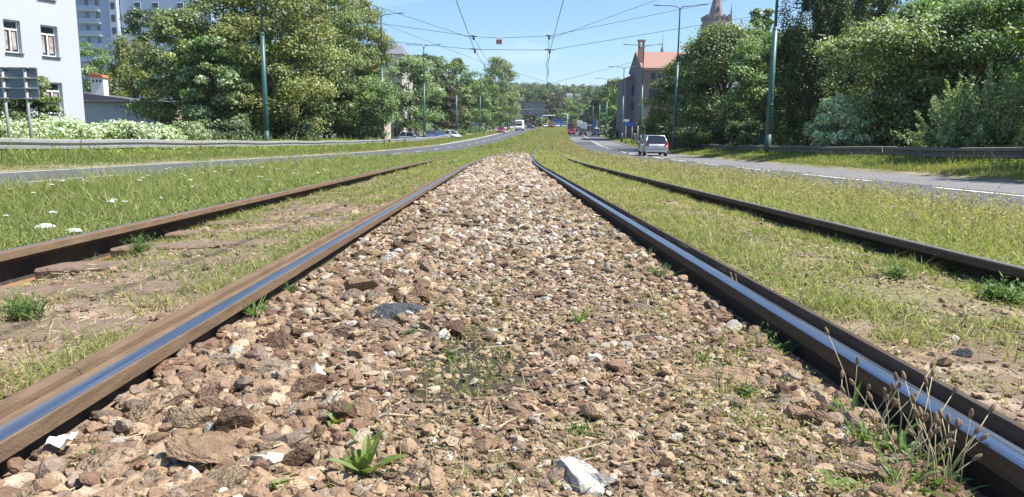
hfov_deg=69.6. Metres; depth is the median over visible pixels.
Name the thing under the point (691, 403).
stone
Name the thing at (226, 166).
lane marking
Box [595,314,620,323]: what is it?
ballast stone
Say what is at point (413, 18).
stay wire
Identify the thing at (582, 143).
road patch
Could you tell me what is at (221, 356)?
ballast stone
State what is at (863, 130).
shrub
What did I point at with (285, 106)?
maple
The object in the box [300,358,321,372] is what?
ballast stone
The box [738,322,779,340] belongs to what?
weed
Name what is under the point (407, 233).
ballast stone
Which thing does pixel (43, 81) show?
shrub
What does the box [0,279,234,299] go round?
sleeper
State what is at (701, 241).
short grass
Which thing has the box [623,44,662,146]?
street lamp
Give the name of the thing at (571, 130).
car
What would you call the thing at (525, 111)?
office block
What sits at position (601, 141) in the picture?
road patch
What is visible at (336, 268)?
ballast stone
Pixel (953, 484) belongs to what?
ballast stone
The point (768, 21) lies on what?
poplar
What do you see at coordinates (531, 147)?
short grass
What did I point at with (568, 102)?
tree
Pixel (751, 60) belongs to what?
maple
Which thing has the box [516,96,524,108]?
office tower
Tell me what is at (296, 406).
stone
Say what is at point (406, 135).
car
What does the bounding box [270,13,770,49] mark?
span wire
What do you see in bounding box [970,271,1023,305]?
weed
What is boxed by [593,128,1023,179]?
verge grass
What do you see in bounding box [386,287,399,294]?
ballast stone
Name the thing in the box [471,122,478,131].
road sign
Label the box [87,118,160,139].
shrub
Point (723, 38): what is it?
maple
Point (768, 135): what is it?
line mast
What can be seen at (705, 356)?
weed
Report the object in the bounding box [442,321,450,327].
ballast stone
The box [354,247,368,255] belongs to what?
ballast stone
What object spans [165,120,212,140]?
shrub
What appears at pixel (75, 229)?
wild carrot
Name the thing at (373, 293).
ballast stone
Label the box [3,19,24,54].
window
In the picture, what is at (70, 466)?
ballast stone
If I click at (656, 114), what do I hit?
maple
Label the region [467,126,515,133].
pavement
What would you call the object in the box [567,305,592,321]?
weed
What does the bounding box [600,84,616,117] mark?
tree
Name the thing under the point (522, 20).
sky
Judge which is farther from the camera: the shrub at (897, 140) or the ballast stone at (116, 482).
the shrub at (897, 140)
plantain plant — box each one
[794,272,807,306]
[824,327,870,419]
[840,386,917,447]
[849,378,925,449]
[866,391,955,496]
[875,360,958,460]
[886,370,953,474]
[904,406,990,492]
[906,403,995,484]
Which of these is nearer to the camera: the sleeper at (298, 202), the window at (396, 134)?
the sleeper at (298, 202)
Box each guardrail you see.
[0,135,448,151]
[676,143,1023,161]
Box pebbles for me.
[0,166,1023,421]
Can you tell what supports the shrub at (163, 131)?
on the ground at (1014, 375)
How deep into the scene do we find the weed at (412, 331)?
2.34 m
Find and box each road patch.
[569,134,599,136]
[570,137,590,141]
[574,142,595,144]
[585,137,622,145]
[616,149,1023,194]
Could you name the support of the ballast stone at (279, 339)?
on the gravel
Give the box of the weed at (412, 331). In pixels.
[403,326,424,334]
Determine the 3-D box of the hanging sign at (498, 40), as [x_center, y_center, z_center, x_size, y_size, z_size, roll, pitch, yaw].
[-0.697,-11.273,39.993,0.340,0.360,0.025,1,9,-1]
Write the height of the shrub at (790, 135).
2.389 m
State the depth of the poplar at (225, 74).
51.87 m
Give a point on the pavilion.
(389, 129)
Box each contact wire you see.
[456,0,538,110]
[547,0,563,101]
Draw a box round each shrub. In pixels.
[0,93,60,122]
[0,112,73,138]
[15,113,108,138]
[18,75,62,119]
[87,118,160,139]
[121,121,187,139]
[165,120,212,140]
[180,115,260,140]
[259,120,324,140]
[457,128,468,134]
[467,125,485,132]
[599,124,610,136]
[606,128,618,137]
[659,118,688,146]
[672,121,739,150]
[724,118,763,150]
[761,125,800,145]
[797,92,875,154]
[812,129,841,155]
[833,107,889,146]
[856,125,935,145]
[876,116,959,158]
[893,131,927,157]
[894,69,1022,160]
[945,62,1023,163]
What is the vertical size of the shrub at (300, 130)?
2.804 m
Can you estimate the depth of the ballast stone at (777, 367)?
2.06 m
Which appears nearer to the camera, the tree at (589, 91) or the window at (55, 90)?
the window at (55, 90)
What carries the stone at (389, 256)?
on the gravel
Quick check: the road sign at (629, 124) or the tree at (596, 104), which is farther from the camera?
the tree at (596, 104)
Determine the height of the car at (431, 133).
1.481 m
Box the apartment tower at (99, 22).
[75,0,230,101]
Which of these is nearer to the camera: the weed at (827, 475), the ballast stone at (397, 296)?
the weed at (827, 475)
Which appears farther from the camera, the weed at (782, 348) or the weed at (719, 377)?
the weed at (782, 348)
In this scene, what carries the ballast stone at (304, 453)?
on the gravel
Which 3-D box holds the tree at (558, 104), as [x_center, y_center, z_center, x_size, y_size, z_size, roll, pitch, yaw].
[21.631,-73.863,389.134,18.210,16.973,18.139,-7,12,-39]
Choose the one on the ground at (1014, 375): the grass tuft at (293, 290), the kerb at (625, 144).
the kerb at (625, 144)
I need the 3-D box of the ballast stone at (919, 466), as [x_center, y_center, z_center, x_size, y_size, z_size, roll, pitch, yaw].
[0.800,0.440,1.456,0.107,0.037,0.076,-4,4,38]
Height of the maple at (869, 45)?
7.670 m
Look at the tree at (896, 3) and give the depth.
61.27 m
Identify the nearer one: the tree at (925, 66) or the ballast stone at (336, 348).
the ballast stone at (336, 348)
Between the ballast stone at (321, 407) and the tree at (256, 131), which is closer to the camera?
the ballast stone at (321, 407)
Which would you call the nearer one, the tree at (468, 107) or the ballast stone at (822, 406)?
the ballast stone at (822, 406)
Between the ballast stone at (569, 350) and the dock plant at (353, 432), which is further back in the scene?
the ballast stone at (569, 350)
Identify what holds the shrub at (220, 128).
on the ground at (1014, 375)
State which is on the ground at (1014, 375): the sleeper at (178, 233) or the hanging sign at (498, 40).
the sleeper at (178, 233)
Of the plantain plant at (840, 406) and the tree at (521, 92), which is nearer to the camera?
the plantain plant at (840, 406)
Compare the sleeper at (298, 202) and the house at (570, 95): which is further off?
the house at (570, 95)
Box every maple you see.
[121,1,241,129]
[162,0,299,129]
[203,0,352,137]
[257,0,381,139]
[324,0,398,137]
[374,53,447,133]
[637,60,717,141]
[664,16,775,143]
[712,31,807,144]
[806,10,998,145]
[862,0,1022,143]
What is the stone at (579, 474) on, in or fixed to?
on the gravel
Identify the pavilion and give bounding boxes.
[336,104,390,138]
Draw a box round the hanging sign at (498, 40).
[496,38,501,44]
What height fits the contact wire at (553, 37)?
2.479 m
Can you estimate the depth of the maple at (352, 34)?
67.92 m
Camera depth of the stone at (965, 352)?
2.13 m
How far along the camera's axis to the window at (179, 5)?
163.47 m
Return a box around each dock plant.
[325,433,407,476]
[327,405,351,425]
[349,428,386,441]
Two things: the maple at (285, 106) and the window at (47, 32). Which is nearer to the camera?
the window at (47, 32)
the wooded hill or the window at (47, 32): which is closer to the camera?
the window at (47, 32)
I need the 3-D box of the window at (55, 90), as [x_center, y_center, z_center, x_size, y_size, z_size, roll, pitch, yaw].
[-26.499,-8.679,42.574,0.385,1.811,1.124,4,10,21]
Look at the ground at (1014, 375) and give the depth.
2.59 m
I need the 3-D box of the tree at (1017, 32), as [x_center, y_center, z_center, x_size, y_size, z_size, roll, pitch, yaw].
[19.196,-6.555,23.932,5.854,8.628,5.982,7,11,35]
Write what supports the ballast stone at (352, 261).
on the gravel
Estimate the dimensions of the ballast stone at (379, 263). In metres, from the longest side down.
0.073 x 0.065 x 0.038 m
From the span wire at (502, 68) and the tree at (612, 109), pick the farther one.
the tree at (612, 109)
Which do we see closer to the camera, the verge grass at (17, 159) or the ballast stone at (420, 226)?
the ballast stone at (420, 226)
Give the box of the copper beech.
[425,84,463,130]
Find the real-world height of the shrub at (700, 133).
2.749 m
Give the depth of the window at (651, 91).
121.93 m
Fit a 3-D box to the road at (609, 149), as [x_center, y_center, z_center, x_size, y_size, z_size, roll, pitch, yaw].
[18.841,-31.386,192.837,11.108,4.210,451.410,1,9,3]
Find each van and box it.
[515,120,523,130]
[568,123,573,128]
[579,123,585,128]
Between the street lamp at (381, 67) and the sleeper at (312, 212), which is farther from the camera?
the street lamp at (381, 67)
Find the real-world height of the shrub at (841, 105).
3.565 m
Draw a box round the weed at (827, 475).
[818,468,857,491]
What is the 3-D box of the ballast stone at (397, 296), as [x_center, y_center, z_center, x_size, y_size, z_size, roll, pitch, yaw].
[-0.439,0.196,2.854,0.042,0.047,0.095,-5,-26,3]
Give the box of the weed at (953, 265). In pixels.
[934,248,979,271]
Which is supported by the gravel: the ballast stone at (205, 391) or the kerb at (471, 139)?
the ballast stone at (205, 391)
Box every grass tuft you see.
[241,294,282,318]
[283,280,297,292]
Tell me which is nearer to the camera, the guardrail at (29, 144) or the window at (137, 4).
the guardrail at (29, 144)
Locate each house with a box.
[0,0,84,122]
[304,45,413,138]
[566,93,572,101]
[616,39,691,140]
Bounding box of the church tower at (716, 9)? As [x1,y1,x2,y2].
[700,0,732,116]
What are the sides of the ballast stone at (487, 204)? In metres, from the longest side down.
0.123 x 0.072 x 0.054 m
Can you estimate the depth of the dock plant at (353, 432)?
1.48 m
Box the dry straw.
[0,171,1023,496]
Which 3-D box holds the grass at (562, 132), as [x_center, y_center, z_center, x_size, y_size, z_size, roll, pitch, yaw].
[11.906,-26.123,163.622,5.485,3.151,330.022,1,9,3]
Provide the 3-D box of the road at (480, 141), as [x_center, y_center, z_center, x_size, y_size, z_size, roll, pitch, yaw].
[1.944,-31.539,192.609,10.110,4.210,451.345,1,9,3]
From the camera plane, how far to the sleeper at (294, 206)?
7.30 m
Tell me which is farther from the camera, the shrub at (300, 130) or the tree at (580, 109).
the tree at (580, 109)
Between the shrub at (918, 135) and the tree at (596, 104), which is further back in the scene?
the tree at (596, 104)
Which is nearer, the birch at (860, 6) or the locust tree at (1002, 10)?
the locust tree at (1002, 10)
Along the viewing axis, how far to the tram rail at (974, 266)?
4.77 m
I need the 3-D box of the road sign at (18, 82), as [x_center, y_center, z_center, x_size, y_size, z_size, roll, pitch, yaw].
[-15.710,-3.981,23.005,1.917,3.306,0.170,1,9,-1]
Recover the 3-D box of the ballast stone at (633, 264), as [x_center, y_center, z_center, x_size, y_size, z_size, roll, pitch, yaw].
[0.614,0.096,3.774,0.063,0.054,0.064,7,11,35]
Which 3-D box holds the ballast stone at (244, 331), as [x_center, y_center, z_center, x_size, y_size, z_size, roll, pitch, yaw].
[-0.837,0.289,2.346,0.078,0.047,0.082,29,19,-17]
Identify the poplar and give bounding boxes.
[175,33,254,136]
[742,7,765,112]
[758,8,774,90]
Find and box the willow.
[103,30,165,101]
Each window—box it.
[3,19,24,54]
[40,25,60,58]
[46,82,66,114]
[110,2,114,8]
[134,2,140,7]
[152,2,158,7]
[177,2,183,8]
[393,127,400,136]
[631,86,633,95]
[649,89,660,99]
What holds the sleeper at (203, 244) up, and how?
on the ground at (1014, 375)
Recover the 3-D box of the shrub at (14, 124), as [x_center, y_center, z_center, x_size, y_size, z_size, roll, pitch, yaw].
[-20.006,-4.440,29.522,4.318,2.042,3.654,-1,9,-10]
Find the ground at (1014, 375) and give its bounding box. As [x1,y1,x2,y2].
[0,99,1023,496]
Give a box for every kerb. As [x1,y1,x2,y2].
[438,130,511,144]
[590,131,670,153]
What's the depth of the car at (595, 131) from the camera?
156.25 m
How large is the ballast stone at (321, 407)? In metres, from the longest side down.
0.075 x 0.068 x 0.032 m
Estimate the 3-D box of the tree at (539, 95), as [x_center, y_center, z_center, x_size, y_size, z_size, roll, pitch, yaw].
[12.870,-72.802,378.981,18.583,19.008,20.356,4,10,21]
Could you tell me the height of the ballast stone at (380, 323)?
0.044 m
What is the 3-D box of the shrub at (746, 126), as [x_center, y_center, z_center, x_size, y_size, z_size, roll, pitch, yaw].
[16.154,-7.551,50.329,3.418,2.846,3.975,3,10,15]
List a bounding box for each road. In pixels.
[0,127,538,186]
[565,125,1023,211]
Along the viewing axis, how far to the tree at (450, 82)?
166.08 m
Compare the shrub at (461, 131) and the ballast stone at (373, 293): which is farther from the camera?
the shrub at (461, 131)
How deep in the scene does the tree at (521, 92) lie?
389.05 m
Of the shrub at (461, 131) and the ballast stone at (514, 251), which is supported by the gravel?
the ballast stone at (514, 251)
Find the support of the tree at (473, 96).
on the ground at (1014, 375)
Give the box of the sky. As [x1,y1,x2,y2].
[233,0,1023,87]
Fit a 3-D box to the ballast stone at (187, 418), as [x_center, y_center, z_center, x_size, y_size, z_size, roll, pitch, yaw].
[-0.709,0.377,1.605,0.109,0.055,0.056,16,26,6]
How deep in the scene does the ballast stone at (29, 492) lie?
1.26 m
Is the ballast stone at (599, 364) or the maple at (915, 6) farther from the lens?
the maple at (915, 6)
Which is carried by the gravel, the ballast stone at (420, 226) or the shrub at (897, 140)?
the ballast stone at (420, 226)
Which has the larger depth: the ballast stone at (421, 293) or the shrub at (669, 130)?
the shrub at (669, 130)
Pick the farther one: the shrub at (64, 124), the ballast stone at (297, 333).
the shrub at (64, 124)
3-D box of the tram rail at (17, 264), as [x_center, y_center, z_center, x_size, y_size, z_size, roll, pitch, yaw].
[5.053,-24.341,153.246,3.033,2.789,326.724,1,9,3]
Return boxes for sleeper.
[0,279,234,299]
[0,317,152,341]
[34,254,285,282]
[110,238,311,258]
[165,225,342,241]
[206,215,358,226]
[239,208,374,216]
[265,202,388,209]
[285,197,384,203]
[303,194,392,198]
[344,184,422,187]
[362,179,428,182]
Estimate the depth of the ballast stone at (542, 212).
6.37 m
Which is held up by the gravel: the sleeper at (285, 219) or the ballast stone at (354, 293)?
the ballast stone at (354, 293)
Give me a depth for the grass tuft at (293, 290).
3.12 m
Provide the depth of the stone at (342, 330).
2.30 m
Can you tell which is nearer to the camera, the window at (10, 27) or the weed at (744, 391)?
the weed at (744, 391)
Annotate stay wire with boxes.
[360,0,470,37]
[550,0,654,38]
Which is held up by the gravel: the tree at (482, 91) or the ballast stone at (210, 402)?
the ballast stone at (210, 402)
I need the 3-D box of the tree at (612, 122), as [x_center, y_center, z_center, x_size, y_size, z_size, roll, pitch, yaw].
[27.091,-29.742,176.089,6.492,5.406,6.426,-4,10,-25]
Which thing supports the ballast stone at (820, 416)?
on the gravel
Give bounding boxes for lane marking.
[30,133,511,181]
[585,136,1021,195]
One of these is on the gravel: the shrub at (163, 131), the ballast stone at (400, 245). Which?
the ballast stone at (400, 245)
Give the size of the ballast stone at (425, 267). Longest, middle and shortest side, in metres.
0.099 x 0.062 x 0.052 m
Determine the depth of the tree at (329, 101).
66.20 m
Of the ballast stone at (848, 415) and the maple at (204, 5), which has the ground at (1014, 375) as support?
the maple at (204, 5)
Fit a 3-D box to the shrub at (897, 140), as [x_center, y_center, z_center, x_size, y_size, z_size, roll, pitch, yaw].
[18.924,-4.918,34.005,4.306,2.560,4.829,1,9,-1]
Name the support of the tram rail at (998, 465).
on the ground at (1014, 375)
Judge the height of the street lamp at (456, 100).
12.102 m
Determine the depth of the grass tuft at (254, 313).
2.69 m
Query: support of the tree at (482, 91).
on the ground at (1014, 375)
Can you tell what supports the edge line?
on the road at (480, 141)
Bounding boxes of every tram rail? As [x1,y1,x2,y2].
[0,127,550,476]
[0,133,535,286]
[532,127,1023,496]
[552,129,1023,290]
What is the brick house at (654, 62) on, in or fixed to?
on the ground at (1014, 375)
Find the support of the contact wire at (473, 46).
hanging from the wire hanger
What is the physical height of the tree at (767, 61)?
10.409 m
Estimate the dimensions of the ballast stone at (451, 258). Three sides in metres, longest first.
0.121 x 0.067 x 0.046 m
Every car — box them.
[398,132,424,141]
[426,130,449,138]
[441,130,461,137]
[497,127,504,132]
[526,124,535,127]
[568,128,574,134]
[579,129,586,135]
[591,129,599,135]
[638,132,668,155]
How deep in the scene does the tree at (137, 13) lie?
94.69 m
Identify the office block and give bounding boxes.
[504,109,533,126]
[523,102,544,126]
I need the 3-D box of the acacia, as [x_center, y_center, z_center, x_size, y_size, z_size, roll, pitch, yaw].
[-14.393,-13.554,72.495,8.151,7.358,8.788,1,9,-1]
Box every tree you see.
[79,39,120,94]
[115,6,169,98]
[156,48,186,101]
[218,39,323,136]
[260,50,356,137]
[329,43,373,138]
[411,53,446,130]
[414,74,458,128]
[426,55,473,128]
[448,83,474,132]
[453,78,483,124]
[457,69,497,131]
[476,76,503,130]
[497,83,520,128]
[512,90,535,105]
[521,114,536,126]
[523,88,553,112]
[536,117,549,125]
[541,100,559,120]
[544,93,568,118]
[548,96,580,122]
[548,108,569,124]
[565,101,587,122]
[565,112,578,122]
[579,104,597,123]
[581,85,592,103]
[586,95,601,125]
[588,84,616,121]
[593,77,620,125]
[598,104,616,129]
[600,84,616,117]
[609,115,615,128]
[633,117,657,137]
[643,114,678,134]
[670,39,728,123]
[748,27,830,145]
[780,0,892,142]
[828,0,945,120]
[901,0,1023,137]
[925,0,1021,116]
[966,1,1023,144]
[999,14,1023,115]
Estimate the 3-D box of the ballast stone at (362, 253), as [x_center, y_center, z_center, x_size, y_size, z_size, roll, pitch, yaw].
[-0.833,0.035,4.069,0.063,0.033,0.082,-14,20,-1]
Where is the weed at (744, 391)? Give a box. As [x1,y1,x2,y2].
[728,376,758,399]
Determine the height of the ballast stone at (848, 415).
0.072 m
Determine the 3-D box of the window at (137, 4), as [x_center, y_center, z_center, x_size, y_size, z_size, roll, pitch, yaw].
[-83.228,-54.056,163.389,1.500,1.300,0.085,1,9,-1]
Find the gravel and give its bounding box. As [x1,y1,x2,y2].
[0,151,986,496]
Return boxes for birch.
[760,0,857,145]
[796,0,897,145]
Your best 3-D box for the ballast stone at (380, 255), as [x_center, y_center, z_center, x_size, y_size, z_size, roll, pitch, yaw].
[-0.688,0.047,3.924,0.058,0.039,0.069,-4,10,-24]
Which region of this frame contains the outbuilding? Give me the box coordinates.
[83,73,182,124]
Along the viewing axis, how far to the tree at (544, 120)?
314.01 m
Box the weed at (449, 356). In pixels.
[438,348,465,362]
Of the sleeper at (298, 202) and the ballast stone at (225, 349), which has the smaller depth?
the ballast stone at (225, 349)
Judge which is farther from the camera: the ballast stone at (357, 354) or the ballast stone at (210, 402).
the ballast stone at (357, 354)
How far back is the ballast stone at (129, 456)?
1.36 m
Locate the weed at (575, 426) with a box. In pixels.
[566,421,594,435]
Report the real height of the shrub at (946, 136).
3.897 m
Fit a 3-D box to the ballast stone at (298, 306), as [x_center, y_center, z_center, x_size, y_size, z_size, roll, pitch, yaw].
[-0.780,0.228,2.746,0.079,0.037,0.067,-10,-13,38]
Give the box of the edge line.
[9,130,512,172]
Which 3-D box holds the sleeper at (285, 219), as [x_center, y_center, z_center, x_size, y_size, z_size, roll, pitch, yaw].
[-1.784,-0.179,5.979,1.300,0.129,0.249,-2,8,0]
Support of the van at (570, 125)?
on the road at (609, 149)
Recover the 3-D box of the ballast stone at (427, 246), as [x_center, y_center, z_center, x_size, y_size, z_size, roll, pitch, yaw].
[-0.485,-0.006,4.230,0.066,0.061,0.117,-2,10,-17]
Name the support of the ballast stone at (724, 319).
on the gravel
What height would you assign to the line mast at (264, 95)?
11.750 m
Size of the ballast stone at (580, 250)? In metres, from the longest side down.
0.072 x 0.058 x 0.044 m
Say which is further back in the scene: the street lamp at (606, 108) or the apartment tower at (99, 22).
the apartment tower at (99, 22)
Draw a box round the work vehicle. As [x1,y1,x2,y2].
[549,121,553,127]
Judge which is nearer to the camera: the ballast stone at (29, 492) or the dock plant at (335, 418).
the ballast stone at (29, 492)
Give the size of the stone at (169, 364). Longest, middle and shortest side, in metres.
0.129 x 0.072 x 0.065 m
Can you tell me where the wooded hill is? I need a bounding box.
[295,81,729,115]
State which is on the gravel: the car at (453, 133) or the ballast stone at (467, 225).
the ballast stone at (467, 225)
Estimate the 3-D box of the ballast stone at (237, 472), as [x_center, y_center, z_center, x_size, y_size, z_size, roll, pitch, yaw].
[-0.516,0.416,1.307,0.078,0.036,0.068,2,9,9]
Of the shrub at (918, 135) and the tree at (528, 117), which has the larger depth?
the tree at (528, 117)
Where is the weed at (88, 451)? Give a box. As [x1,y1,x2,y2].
[77,445,96,459]
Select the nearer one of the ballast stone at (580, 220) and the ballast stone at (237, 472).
the ballast stone at (237, 472)
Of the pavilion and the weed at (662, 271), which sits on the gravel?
the weed at (662, 271)
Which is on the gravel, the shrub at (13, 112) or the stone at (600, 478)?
the stone at (600, 478)
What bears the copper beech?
on the ground at (1014, 375)
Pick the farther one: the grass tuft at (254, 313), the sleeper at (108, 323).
the grass tuft at (254, 313)
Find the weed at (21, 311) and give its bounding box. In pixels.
[0,287,57,321]
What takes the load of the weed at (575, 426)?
on the gravel
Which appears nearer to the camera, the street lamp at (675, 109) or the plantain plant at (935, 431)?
the plantain plant at (935, 431)
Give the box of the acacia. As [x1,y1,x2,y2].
[337,72,401,139]
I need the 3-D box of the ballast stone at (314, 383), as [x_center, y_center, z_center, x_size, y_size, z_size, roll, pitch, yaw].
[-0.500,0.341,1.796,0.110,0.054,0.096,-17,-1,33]
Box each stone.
[12,488,38,496]
[67,460,79,467]
[74,444,148,480]
[108,477,124,487]
[126,386,184,420]
[153,355,193,378]
[160,482,198,496]
[163,431,238,463]
[165,407,213,429]
[193,397,223,408]
[197,386,219,398]
[204,352,235,360]
[206,465,249,487]
[215,405,254,432]
[221,342,233,352]
[236,328,255,339]
[253,359,289,373]
[255,442,278,450]
[266,331,293,350]
[280,445,316,466]
[285,402,300,413]
[288,310,305,320]
[290,328,308,337]
[290,374,328,395]
[293,304,304,309]
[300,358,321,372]
[316,403,327,410]
[318,277,335,285]
[325,309,353,322]
[327,324,354,338]
[329,266,345,274]
[330,345,343,354]
[332,400,357,418]
[337,269,347,276]
[339,288,362,299]
[344,277,378,290]
[348,260,358,266]
[349,351,374,358]
[350,254,359,259]
[351,396,377,417]
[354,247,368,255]
[356,251,366,255]
[362,318,397,330]
[365,290,383,302]
[372,303,425,318]
[375,260,385,266]
[377,253,386,257]
[383,269,391,276]
[384,253,400,261]
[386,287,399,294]
[391,312,408,323]
[392,278,407,287]
[393,242,404,248]
[393,292,401,302]
[400,235,417,242]
[401,262,415,269]
[403,295,420,303]
[404,231,416,235]
[407,286,432,300]
[414,224,425,229]
[414,278,430,284]
[414,281,428,288]
[420,262,433,271]
[421,234,432,238]
[422,242,432,249]
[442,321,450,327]
[447,256,464,263]
[447,319,467,336]
[461,223,469,227]
[462,241,473,248]
[472,218,485,223]
[481,202,489,207]
[508,216,516,221]
[511,248,519,255]
[515,250,529,257]
[540,210,549,214]
[554,456,604,496]
[557,345,577,357]
[571,264,590,273]
[573,219,584,222]
[575,248,585,252]
[591,473,614,486]
[593,361,611,371]
[594,345,609,350]
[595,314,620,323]
[626,262,638,267]
[626,303,654,311]
[632,274,646,281]
[682,366,757,390]
[682,400,709,408]
[691,318,706,324]
[715,316,733,323]
[745,347,781,361]
[773,364,792,369]
[795,410,831,427]
[817,401,842,411]
[833,460,880,480]
[840,410,868,433]
[895,456,944,475]
[908,473,964,493]
[951,348,972,357]
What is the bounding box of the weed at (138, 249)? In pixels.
[118,230,164,254]
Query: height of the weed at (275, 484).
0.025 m
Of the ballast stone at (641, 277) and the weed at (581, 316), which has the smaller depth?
the weed at (581, 316)
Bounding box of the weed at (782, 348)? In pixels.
[750,330,800,354]
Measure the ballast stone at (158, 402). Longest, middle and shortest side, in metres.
0.124 x 0.112 x 0.057 m
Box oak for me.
[480,55,525,126]
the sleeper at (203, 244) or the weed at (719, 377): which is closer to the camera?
the weed at (719, 377)
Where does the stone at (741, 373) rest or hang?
on the gravel
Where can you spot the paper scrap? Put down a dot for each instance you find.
(59, 441)
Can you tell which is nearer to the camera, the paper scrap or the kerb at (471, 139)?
the paper scrap
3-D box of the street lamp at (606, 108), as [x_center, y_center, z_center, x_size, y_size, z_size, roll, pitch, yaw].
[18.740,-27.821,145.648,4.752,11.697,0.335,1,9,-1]
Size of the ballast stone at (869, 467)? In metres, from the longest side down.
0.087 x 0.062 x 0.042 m
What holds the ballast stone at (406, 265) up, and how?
on the gravel
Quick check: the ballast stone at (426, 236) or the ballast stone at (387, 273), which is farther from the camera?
the ballast stone at (426, 236)
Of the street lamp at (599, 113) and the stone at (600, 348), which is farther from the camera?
the street lamp at (599, 113)
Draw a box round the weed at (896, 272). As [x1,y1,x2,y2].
[876,257,927,279]
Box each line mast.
[260,0,269,140]
[763,0,778,153]
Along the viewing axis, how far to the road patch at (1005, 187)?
20.43 m
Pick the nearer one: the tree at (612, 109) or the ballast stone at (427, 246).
the ballast stone at (427, 246)
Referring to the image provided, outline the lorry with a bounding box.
[552,119,563,125]
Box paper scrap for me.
[44,432,77,447]
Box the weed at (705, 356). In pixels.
[691,348,719,361]
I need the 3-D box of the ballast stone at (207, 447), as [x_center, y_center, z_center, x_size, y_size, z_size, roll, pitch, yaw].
[-0.585,0.395,1.418,0.132,0.052,0.159,30,9,27]
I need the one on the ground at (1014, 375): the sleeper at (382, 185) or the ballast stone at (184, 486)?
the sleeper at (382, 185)
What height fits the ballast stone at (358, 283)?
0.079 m
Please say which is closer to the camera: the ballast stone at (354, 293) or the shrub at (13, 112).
the ballast stone at (354, 293)
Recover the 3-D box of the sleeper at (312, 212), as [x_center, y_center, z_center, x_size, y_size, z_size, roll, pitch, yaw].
[-1.793,-0.277,6.691,1.300,0.129,0.248,-2,8,-1]
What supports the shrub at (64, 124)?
on the ground at (1014, 375)
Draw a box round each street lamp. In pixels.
[380,13,402,138]
[406,44,440,136]
[455,65,470,131]
[479,95,480,131]
[597,78,613,136]
[598,84,609,129]
[608,66,638,141]
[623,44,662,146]
[654,4,707,149]
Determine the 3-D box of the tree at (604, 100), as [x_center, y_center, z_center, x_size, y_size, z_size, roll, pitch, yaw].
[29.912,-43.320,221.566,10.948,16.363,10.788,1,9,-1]
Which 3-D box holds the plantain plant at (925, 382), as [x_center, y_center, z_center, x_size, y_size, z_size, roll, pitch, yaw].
[0.847,0.353,1.515,0.182,0.204,0.122,-3,10,-22]
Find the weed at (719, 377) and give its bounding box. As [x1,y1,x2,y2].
[701,363,734,381]
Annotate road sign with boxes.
[0,67,39,138]
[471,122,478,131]
[625,123,633,143]
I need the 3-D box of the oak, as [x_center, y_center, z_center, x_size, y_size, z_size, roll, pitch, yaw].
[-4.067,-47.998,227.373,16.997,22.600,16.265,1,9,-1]
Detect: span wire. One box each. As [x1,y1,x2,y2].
[262,0,724,37]
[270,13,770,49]
[384,24,639,82]
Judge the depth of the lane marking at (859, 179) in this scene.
17.25 m
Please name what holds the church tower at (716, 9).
on the ground at (1014, 375)
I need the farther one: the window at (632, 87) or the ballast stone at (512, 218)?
the window at (632, 87)
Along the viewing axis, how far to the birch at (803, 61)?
45.67 m
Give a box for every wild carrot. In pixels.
[35,223,55,228]
[65,228,80,232]
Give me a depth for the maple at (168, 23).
53.24 m
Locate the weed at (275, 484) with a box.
[270,478,297,489]
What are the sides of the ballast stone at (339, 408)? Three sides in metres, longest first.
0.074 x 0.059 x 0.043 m
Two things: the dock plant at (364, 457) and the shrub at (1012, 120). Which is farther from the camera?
the shrub at (1012, 120)
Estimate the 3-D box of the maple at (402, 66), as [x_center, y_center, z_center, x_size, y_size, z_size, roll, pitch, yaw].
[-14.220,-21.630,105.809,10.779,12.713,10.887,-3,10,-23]
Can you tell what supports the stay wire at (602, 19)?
attached to the span wire at (493, 37)
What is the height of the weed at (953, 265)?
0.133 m
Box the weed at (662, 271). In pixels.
[641,263,679,277]
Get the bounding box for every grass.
[0,118,500,169]
[0,126,547,250]
[0,148,508,398]
[475,126,560,154]
[533,148,1023,404]
[553,126,1023,266]
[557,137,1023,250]
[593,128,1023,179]
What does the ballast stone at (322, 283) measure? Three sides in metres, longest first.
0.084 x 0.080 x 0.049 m
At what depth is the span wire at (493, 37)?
40.62 m
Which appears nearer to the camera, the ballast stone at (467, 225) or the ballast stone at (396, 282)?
the ballast stone at (396, 282)
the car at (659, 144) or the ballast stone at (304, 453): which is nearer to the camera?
the ballast stone at (304, 453)
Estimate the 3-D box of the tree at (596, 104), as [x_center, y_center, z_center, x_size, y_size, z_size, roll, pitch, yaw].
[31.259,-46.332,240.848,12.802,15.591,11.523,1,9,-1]

